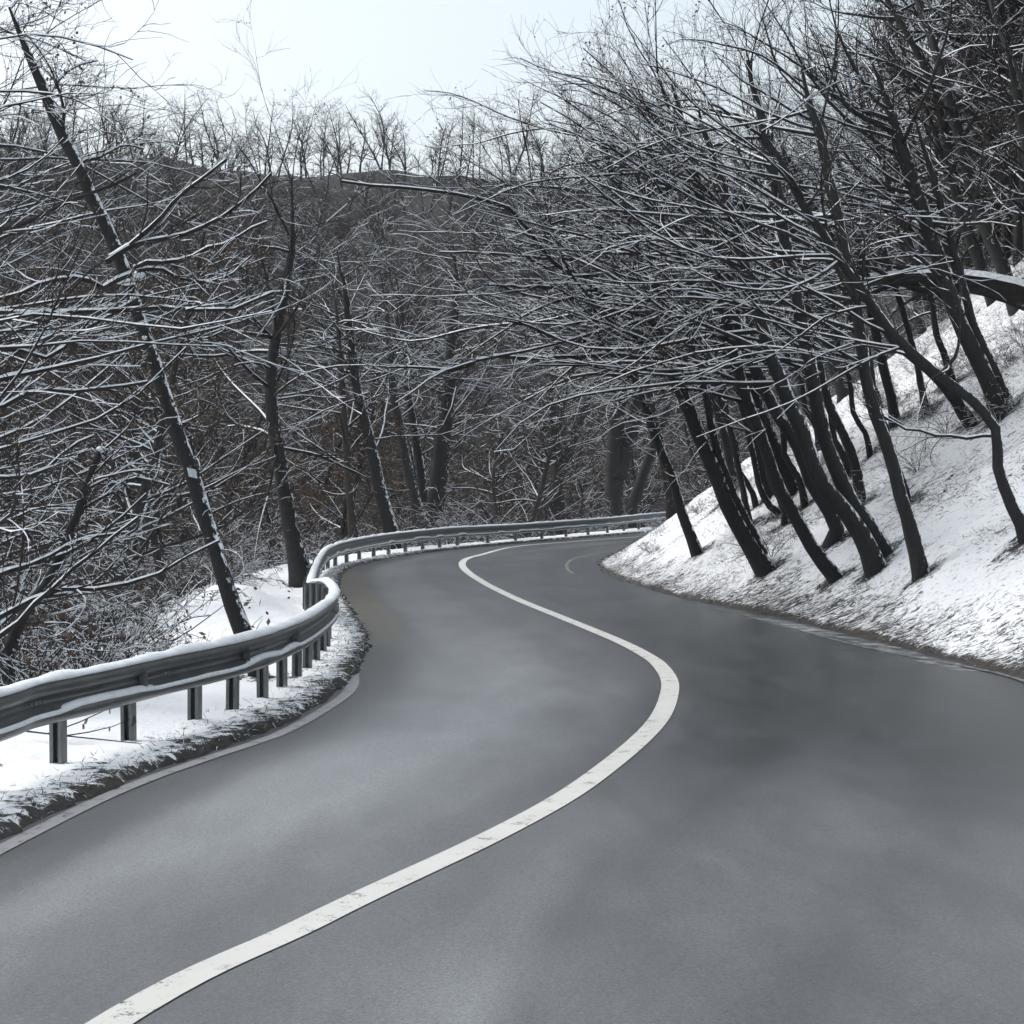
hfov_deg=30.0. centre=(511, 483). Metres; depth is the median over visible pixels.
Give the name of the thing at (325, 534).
shrub
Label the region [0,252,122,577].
forest tree
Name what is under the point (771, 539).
shrub
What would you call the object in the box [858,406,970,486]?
shrub
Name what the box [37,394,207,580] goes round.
forest tree
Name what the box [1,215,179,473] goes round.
forest tree
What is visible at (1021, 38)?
forest tree
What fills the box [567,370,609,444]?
forest tree
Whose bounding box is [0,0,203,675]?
leaning tree
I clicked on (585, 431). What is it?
forest tree
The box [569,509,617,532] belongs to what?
shrub
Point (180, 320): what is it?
forest tree
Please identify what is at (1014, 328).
shrub
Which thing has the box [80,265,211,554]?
forest tree
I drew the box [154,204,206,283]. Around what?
forest tree
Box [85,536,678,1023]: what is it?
road centre line
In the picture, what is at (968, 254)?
forest tree
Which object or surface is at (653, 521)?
shrub
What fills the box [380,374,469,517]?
forest tree
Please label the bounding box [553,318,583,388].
forest tree
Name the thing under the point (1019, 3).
forest tree
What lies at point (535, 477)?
forest tree
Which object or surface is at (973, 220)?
forest tree
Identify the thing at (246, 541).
shrub
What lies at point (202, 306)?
forest tree
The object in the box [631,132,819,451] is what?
leaning tree
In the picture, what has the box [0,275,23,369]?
forest tree
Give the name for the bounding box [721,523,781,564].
shrub
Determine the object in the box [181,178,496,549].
leaning tree
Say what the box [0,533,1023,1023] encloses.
road
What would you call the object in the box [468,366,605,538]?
forest tree
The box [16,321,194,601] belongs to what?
forest tree
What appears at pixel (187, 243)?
forest tree
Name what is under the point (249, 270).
forest tree
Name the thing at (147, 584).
shrub
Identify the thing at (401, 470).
forest tree
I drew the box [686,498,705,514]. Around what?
shrub
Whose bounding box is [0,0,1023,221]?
sky
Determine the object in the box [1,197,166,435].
forest tree
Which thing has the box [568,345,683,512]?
forest tree
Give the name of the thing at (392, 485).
forest tree
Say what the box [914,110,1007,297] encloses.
forest tree
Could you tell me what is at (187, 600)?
shrub
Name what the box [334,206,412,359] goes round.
forest tree
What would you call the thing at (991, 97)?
forest tree
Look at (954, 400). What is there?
leaning tree
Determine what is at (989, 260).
undergrowth
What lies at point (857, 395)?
shrub
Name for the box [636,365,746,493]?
forest tree
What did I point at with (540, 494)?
forest tree
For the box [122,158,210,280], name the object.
forest tree
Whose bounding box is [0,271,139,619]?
forest tree
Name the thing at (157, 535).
forest tree
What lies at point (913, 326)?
forest tree
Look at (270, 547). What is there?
shrub
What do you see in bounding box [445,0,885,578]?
leaning tree
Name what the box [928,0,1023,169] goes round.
forest tree
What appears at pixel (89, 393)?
forest tree
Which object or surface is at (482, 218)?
forest tree
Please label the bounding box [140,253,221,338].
forest tree
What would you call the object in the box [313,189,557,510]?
leaning tree
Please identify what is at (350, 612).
verge grass
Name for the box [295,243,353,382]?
forest tree
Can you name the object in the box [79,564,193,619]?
shrub
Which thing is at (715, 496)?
shrub
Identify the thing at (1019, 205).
forest tree
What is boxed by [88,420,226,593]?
forest tree
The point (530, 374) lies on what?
forest tree
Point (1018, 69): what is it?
forest tree
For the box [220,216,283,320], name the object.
forest tree
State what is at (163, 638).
shrub
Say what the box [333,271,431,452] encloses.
forest tree
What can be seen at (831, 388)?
forest tree
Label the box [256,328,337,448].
forest tree
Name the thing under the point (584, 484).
forest tree
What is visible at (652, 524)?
shrub
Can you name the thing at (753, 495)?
leaning tree
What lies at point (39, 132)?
forest tree
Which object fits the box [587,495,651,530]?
shrub
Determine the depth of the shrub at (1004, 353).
36.95 m
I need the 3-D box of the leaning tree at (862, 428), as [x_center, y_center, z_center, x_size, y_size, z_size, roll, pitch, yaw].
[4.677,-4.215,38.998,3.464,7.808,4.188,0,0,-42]
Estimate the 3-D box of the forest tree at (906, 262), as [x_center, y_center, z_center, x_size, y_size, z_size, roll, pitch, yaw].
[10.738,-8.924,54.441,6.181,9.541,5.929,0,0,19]
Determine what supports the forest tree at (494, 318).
on the ground at (966, 582)
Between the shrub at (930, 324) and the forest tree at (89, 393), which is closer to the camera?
the shrub at (930, 324)
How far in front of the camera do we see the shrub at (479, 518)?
75.46 m
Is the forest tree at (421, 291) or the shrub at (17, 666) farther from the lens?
the forest tree at (421, 291)
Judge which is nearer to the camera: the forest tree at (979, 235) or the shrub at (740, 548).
the shrub at (740, 548)
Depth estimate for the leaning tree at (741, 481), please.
39.74 m
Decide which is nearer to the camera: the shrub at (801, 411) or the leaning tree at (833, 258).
the leaning tree at (833, 258)
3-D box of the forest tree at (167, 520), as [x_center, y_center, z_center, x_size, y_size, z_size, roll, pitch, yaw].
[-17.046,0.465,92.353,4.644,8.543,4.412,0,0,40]
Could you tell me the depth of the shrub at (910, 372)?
44.20 m
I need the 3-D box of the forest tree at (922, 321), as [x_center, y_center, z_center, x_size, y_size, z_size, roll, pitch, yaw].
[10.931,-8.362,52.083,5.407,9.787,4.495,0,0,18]
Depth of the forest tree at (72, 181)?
175.73 m
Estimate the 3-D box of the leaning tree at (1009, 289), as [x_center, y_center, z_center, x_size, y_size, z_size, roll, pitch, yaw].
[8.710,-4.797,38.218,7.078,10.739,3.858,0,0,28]
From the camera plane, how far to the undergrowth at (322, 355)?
175.85 m
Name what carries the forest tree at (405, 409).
on the ground at (966, 582)
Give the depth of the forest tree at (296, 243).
160.41 m
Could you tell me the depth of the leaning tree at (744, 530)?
34.94 m
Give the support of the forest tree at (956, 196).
on the ground at (966, 582)
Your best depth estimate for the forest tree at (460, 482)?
110.28 m
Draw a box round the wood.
[0,50,984,294]
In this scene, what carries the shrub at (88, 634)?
on the ground at (966, 582)
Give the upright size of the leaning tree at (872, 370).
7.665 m
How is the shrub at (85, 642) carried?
on the ground at (966, 582)
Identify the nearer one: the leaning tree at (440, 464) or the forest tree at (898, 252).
the forest tree at (898, 252)
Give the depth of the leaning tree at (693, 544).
40.73 m
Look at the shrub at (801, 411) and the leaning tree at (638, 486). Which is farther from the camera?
the leaning tree at (638, 486)
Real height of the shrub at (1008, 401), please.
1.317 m
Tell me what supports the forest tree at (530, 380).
on the ground at (966, 582)
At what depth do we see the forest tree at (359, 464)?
68.72 m
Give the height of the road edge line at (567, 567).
0.006 m
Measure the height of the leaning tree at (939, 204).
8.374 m
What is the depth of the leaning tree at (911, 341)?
38.42 m
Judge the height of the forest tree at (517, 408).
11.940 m
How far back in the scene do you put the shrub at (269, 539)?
51.68 m
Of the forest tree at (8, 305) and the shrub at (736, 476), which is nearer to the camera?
the shrub at (736, 476)
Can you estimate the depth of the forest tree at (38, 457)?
78.83 m
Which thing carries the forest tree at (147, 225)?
on the ground at (966, 582)
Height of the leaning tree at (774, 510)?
8.838 m
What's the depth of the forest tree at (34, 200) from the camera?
153.37 m
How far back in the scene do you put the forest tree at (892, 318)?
212.70 m
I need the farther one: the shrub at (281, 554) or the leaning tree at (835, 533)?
the shrub at (281, 554)
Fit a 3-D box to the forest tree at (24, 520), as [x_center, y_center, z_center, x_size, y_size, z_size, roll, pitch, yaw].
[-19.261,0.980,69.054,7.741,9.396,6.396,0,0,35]
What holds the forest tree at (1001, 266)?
on the ground at (966, 582)
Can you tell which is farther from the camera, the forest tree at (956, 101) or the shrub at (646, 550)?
the forest tree at (956, 101)
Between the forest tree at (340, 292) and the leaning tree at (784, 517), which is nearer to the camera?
the leaning tree at (784, 517)
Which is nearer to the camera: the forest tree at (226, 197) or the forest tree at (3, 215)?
the forest tree at (3, 215)
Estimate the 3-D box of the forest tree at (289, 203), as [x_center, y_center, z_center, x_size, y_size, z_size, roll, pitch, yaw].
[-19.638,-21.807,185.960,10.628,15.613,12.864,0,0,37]
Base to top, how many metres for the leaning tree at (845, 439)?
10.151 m
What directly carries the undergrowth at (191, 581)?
on the ground at (966, 582)
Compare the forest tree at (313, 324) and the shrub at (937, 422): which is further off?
the forest tree at (313, 324)
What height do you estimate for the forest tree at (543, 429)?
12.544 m
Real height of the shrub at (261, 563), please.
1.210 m
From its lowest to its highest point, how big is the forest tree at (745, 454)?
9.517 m
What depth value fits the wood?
242.15 m
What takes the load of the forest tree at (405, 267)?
on the ground at (966, 582)
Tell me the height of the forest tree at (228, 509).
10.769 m
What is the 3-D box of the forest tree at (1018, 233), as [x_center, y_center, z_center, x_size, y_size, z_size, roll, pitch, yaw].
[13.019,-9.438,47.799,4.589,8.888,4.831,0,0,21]
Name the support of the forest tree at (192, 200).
on the ground at (966, 582)
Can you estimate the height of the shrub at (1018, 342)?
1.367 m
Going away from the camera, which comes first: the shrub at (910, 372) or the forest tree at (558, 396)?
the shrub at (910, 372)
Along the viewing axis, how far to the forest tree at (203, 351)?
106.01 m
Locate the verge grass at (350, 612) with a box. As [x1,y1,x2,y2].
[0,549,432,829]
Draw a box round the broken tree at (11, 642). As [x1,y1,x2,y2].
[0,325,191,685]
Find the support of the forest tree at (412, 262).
on the ground at (966, 582)
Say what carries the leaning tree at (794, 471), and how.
on the ground at (966, 582)
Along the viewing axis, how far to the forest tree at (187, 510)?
62.86 m
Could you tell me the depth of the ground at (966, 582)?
31.97 m
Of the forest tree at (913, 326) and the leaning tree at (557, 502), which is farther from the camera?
the forest tree at (913, 326)
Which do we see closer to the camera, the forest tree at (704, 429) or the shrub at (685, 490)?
the shrub at (685, 490)
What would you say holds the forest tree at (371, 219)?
on the ground at (966, 582)
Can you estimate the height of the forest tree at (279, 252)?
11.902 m
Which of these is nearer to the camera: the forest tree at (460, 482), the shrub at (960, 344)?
the shrub at (960, 344)
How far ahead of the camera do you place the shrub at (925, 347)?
45.47 m
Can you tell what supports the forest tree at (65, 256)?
on the ground at (966, 582)
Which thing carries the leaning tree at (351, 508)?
on the ground at (966, 582)
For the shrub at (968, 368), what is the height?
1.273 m
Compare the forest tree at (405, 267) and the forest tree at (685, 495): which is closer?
the forest tree at (685, 495)
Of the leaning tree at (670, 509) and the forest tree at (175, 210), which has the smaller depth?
the leaning tree at (670, 509)
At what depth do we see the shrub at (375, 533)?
66.67 m
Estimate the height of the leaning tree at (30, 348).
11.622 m
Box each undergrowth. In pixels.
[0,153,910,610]
[0,488,664,743]
[900,156,1023,275]
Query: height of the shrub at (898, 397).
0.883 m
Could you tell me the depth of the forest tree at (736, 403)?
154.32 m
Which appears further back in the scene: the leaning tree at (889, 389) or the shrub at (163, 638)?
the leaning tree at (889, 389)
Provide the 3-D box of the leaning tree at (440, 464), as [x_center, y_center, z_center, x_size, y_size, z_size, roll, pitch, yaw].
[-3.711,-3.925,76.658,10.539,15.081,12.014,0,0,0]
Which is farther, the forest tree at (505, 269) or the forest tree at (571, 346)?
the forest tree at (505, 269)
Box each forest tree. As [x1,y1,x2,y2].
[0,112,52,267]
[0,135,54,237]
[0,157,42,291]
[0,179,150,352]
[0,203,22,228]
[0,221,69,387]
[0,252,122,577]
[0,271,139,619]
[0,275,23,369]
[0,281,50,397]
[0,339,116,642]
[0,367,49,582]
[0,376,88,553]
[0,434,71,561]
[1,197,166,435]
[1,214,334,639]
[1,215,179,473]
[2,148,90,290]
[4,240,120,418]
[5,105,79,235]
[5,126,62,277]
[6,303,139,504]
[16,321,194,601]
[19,267,225,603]
[27,337,149,435]
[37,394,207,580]
[42,159,105,246]
[54,243,188,397]
[57,289,300,578]
[59,137,177,289]
[59,451,168,565]
[71,154,137,244]
[73,148,156,288]
[73,207,173,378]
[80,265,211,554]
[81,375,153,569]
[88,217,199,328]
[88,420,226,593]
[90,128,168,263]
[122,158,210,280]
[131,143,250,306]
[132,312,262,518]
[134,290,295,585]
[138,159,213,258]
[139,411,192,560]
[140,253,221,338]
[140,279,231,412]
[145,244,257,407]
[148,153,226,284]
[153,298,265,533]
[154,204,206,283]
[164,339,316,566]
[177,293,324,482]
[177,392,336,556]
[205,430,333,562]
[206,174,274,274]
[209,200,285,309]
[210,156,285,302]
[212,431,313,563]
[213,220,283,372]
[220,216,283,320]
[238,377,343,547]
[240,317,373,472]
[243,176,360,346]
[245,289,335,411]
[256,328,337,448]
[259,183,362,328]
[263,197,342,336]
[263,375,389,544]
[272,144,357,267]
[274,373,417,554]
[279,418,374,543]
[286,220,413,412]
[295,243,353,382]
[324,208,372,288]
[328,448,417,539]
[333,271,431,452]
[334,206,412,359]
[342,270,443,398]
[343,197,430,338]
[353,445,408,519]
[354,279,458,468]
[354,388,473,530]
[355,437,432,521]
[367,241,425,303]
[372,219,433,331]
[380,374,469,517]
[385,216,469,375]
[385,303,510,476]
[388,420,467,546]
[396,289,474,356]
[400,259,472,415]
[401,318,502,507]
[403,423,481,509]
[412,230,462,308]
[420,367,486,452]
[423,162,527,303]
[427,370,552,539]
[428,340,504,419]
[436,173,526,274]
[442,225,516,323]
[446,456,493,542]
[448,428,550,540]
[462,243,534,345]
[464,280,514,400]
[466,299,607,511]
[467,328,616,537]
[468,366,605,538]
[475,371,597,538]
[480,235,523,328]
[482,326,537,461]
[482,431,580,522]
[491,238,529,297]
[495,333,573,487]
[496,371,585,507]
[508,361,604,435]
[515,467,590,535]
[528,394,606,531]
[537,411,629,532]
[543,450,626,518]
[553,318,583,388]
[564,360,702,500]
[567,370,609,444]
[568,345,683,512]
[569,394,663,523]
[585,395,702,527]
[605,421,674,526]
[630,427,707,504]
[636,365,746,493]
[639,380,699,484]
[642,379,777,501]
[666,368,767,456]
[676,339,744,442]
[683,427,747,502]
[726,341,796,461]
[729,407,749,462]
[765,340,854,409]
[785,0,1023,316]
[786,0,1023,306]
[788,291,889,387]
[791,338,858,397]
[792,20,988,325]
[792,23,992,291]
[815,2,1002,336]
[817,334,875,395]
[832,0,1023,249]
[861,0,1016,323]
[866,269,913,354]
[869,287,935,361]
[884,25,1015,267]
[887,0,1023,242]
[888,0,1023,248]
[889,0,1023,150]
[889,2,1004,242]
[896,293,916,341]
[909,77,1000,264]
[914,1,1015,266]
[914,4,1023,154]
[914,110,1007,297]
[918,48,1014,269]
[921,112,1001,266]
[923,0,1016,131]
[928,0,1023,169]
[940,0,1023,258]
[945,0,1023,264]
[947,12,1018,251]
[1013,0,1023,55]
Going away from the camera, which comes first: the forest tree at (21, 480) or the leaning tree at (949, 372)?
the leaning tree at (949, 372)
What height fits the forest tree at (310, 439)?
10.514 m
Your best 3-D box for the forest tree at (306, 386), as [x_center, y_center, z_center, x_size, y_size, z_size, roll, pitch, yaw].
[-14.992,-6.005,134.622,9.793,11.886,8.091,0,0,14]
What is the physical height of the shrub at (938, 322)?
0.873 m
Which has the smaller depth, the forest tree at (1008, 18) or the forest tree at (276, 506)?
the forest tree at (1008, 18)
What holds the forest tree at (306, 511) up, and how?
on the ground at (966, 582)
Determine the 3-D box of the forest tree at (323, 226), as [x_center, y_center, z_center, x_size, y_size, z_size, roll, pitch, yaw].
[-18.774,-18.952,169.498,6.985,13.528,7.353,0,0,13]
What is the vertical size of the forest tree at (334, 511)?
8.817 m
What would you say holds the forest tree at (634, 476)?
on the ground at (966, 582)
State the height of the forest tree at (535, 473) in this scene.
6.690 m
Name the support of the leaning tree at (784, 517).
on the ground at (966, 582)
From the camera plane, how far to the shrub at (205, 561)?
43.60 m
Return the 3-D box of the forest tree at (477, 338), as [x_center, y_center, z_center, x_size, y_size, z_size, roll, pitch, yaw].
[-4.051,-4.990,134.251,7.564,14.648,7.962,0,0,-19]
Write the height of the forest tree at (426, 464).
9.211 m
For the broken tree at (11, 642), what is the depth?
19.46 m
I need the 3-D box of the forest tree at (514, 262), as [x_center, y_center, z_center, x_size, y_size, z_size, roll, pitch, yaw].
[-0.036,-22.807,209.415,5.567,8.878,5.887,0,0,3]
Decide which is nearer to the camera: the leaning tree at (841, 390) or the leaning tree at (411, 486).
the leaning tree at (841, 390)
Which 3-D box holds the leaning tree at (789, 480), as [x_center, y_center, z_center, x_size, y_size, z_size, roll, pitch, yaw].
[2.415,-4.332,40.252,5.863,9.594,7.500,0,0,-35]
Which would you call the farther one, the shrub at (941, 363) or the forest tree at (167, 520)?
the forest tree at (167, 520)
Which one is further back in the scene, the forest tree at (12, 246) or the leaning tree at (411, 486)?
the forest tree at (12, 246)
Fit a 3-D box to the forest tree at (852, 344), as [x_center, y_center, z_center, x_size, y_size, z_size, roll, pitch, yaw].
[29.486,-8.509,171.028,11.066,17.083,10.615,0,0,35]
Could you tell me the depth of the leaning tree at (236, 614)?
21.11 m
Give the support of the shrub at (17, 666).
on the ground at (966, 582)
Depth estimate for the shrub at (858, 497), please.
35.11 m
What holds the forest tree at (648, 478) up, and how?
on the ground at (966, 582)
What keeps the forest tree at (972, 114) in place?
on the ground at (966, 582)
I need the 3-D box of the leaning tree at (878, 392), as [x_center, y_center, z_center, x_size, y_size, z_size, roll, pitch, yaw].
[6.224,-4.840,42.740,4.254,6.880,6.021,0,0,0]
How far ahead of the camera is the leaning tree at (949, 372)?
39.54 m
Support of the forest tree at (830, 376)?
on the ground at (966, 582)
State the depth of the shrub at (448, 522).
70.73 m
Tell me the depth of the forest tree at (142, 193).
169.38 m
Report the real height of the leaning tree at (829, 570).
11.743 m
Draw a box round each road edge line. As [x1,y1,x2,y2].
[0,673,358,853]
[565,552,615,573]
[711,609,1023,681]
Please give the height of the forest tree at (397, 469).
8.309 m
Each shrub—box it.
[0,528,226,677]
[0,540,151,684]
[1,610,102,680]
[2,491,291,668]
[3,519,253,668]
[12,571,188,676]
[16,569,167,680]
[18,535,220,662]
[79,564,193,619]
[129,572,176,608]
[132,521,284,587]
[139,515,271,588]
[145,510,285,587]
[150,518,275,594]
[177,534,283,586]
[241,553,280,570]
[246,526,314,567]
[261,510,371,568]
[266,535,317,564]
[345,519,409,551]
[374,504,448,544]
[396,480,499,546]
[417,502,484,545]
[433,496,538,541]
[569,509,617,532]
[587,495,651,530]
[637,540,659,557]
[638,512,673,538]
[640,517,659,531]
[661,461,708,500]
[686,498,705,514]
[693,467,752,514]
[710,504,808,565]
[714,463,751,493]
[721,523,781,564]
[775,394,832,432]
[779,428,859,464]
[805,456,849,499]
[808,474,887,527]
[825,360,889,407]
[845,381,884,408]
[858,383,917,409]
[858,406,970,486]
[884,327,950,355]
[886,290,962,338]
[893,391,949,425]
[899,360,914,373]
[903,384,981,451]
[916,309,951,340]
[924,326,1001,356]
[927,346,969,378]
[937,335,1009,383]
[954,375,1023,435]
[966,336,1023,370]
[972,247,1023,277]
[980,302,1023,351]
[1000,310,1023,342]
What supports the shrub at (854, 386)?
on the ground at (966, 582)
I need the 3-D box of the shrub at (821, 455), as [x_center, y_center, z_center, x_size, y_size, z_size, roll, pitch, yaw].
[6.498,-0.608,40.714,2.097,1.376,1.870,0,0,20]
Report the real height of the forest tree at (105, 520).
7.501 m
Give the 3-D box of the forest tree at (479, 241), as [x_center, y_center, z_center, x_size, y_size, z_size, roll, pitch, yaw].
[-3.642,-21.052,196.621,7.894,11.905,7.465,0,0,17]
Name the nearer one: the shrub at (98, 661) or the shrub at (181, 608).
the shrub at (98, 661)
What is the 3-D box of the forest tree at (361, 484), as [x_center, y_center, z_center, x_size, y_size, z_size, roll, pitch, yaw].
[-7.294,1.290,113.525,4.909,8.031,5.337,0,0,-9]
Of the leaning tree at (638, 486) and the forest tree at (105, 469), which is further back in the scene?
the leaning tree at (638, 486)
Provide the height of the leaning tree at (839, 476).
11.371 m
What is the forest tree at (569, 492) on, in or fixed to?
on the ground at (966, 582)
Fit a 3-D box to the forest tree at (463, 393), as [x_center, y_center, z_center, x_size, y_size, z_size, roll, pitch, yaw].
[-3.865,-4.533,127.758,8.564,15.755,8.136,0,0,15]
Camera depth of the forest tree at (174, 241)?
152.91 m
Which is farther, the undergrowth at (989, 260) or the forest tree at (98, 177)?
the forest tree at (98, 177)
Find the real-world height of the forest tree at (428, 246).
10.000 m
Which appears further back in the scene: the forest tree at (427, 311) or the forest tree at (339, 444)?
the forest tree at (427, 311)
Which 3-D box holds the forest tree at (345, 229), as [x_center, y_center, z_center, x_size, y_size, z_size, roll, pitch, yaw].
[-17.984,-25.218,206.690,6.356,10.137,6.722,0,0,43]
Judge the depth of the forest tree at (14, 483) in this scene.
48.33 m
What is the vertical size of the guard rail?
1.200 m
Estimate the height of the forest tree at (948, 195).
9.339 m
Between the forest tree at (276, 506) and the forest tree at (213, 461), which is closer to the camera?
the forest tree at (276, 506)
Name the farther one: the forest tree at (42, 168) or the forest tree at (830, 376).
the forest tree at (830, 376)
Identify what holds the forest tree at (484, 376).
on the ground at (966, 582)
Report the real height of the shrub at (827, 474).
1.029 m
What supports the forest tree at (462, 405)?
on the ground at (966, 582)
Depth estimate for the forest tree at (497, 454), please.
90.10 m
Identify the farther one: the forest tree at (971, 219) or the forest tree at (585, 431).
the forest tree at (585, 431)
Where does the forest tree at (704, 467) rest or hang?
on the ground at (966, 582)
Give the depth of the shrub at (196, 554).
53.31 m
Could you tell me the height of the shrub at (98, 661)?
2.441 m
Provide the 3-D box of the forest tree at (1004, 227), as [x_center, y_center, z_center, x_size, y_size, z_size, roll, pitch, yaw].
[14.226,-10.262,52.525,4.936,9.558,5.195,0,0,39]
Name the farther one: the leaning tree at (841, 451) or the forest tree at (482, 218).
the forest tree at (482, 218)
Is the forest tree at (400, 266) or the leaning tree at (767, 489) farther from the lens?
the forest tree at (400, 266)
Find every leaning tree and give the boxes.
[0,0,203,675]
[0,0,241,628]
[0,0,294,681]
[0,0,316,676]
[0,0,397,674]
[2,0,457,590]
[172,193,467,554]
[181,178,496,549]
[227,249,480,545]
[278,0,1023,576]
[297,197,540,544]
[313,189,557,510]
[358,79,784,557]
[375,0,842,583]
[422,25,844,548]
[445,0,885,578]
[461,116,779,514]
[463,118,877,489]
[470,170,838,522]
[479,218,647,535]
[489,0,893,558]
[493,0,1023,543]
[495,56,797,495]
[506,0,1015,581]
[507,190,711,519]
[507,244,712,530]
[520,166,788,525]
[534,0,866,503]
[551,201,697,424]
[553,80,797,502]
[558,162,771,507]
[589,16,978,426]
[591,116,810,416]
[592,69,881,507]
[595,276,747,528]
[602,0,1023,420]
[618,121,851,476]
[620,34,944,414]
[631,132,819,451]
[642,77,942,402]
[658,0,1023,408]
[683,93,911,500]
[684,27,970,428]
[708,81,872,458]
[709,134,883,407]
[743,42,956,380]
[760,0,1023,338]
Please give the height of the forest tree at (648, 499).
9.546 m
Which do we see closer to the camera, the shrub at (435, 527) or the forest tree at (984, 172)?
the forest tree at (984, 172)
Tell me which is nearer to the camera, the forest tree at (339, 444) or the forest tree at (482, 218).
the forest tree at (339, 444)
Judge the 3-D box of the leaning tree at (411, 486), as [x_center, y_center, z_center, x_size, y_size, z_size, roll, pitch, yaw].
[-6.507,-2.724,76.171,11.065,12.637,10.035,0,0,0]
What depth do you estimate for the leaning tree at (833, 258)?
27.14 m
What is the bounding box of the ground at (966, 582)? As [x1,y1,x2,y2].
[0,158,1023,839]
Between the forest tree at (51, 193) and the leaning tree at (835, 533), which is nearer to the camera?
the leaning tree at (835, 533)
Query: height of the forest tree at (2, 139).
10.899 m
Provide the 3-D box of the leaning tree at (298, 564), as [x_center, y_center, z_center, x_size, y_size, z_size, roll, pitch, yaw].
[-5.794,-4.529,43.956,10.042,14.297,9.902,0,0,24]
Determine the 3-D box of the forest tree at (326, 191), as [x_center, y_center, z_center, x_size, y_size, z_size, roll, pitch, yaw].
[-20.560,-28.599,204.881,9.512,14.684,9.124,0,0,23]
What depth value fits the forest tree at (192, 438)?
54.57 m
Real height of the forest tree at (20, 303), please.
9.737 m
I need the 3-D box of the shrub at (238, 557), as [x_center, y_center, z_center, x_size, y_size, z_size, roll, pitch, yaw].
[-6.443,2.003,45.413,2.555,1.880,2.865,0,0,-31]
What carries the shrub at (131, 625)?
on the ground at (966, 582)
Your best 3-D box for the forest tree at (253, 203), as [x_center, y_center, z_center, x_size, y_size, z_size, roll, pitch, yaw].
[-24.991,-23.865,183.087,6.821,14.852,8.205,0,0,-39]
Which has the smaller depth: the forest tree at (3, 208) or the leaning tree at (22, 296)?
the leaning tree at (22, 296)
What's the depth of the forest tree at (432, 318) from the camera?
167.10 m
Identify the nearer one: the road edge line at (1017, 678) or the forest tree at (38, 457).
the road edge line at (1017, 678)
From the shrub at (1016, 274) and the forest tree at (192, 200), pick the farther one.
the forest tree at (192, 200)
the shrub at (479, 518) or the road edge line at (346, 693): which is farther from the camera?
the shrub at (479, 518)
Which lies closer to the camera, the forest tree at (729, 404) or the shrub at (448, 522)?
the shrub at (448, 522)
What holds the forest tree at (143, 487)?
on the ground at (966, 582)
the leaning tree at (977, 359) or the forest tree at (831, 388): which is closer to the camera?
the leaning tree at (977, 359)
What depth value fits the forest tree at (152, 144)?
177.90 m
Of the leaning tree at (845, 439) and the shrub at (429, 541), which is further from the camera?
the shrub at (429, 541)
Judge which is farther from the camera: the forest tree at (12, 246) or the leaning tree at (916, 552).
the forest tree at (12, 246)
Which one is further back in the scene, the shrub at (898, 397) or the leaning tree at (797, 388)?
the leaning tree at (797, 388)
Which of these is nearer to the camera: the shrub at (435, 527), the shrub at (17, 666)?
the shrub at (17, 666)
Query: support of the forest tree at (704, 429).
on the ground at (966, 582)
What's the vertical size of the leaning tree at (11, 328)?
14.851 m
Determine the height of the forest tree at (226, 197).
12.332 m
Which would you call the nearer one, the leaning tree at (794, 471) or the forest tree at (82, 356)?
the leaning tree at (794, 471)
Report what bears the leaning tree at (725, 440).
on the ground at (966, 582)
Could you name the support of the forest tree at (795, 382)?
on the ground at (966, 582)
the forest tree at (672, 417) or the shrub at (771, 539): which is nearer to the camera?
the shrub at (771, 539)
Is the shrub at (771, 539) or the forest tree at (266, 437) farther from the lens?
the forest tree at (266, 437)
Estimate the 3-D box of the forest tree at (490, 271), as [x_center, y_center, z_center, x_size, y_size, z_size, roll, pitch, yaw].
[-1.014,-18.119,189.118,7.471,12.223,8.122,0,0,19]
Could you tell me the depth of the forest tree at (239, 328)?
119.11 m
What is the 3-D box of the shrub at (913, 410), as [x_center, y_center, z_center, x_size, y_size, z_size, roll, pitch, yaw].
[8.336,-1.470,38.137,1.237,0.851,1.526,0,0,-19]
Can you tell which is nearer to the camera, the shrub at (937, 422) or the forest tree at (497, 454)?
the shrub at (937, 422)
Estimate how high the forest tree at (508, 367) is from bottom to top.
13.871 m
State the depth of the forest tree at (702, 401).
167.59 m
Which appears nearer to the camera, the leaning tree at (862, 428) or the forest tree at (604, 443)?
the leaning tree at (862, 428)
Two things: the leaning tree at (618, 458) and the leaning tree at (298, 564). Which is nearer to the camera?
the leaning tree at (298, 564)
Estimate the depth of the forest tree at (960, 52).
59.13 m
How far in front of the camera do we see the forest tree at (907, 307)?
202.99 m
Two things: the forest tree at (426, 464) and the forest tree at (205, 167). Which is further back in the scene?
the forest tree at (205, 167)
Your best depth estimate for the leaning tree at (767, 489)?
41.67 m
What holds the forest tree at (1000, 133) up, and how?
on the ground at (966, 582)
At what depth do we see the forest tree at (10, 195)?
160.03 m
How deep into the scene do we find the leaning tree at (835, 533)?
34.09 m
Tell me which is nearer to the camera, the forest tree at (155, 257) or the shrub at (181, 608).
the shrub at (181, 608)
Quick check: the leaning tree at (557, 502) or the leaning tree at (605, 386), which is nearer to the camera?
the leaning tree at (605, 386)
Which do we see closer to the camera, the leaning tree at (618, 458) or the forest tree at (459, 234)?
the leaning tree at (618, 458)
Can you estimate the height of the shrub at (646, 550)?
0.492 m
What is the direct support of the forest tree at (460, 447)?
on the ground at (966, 582)
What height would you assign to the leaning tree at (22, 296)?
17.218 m
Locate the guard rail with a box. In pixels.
[0,512,665,763]
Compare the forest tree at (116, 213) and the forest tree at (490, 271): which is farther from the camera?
the forest tree at (490, 271)

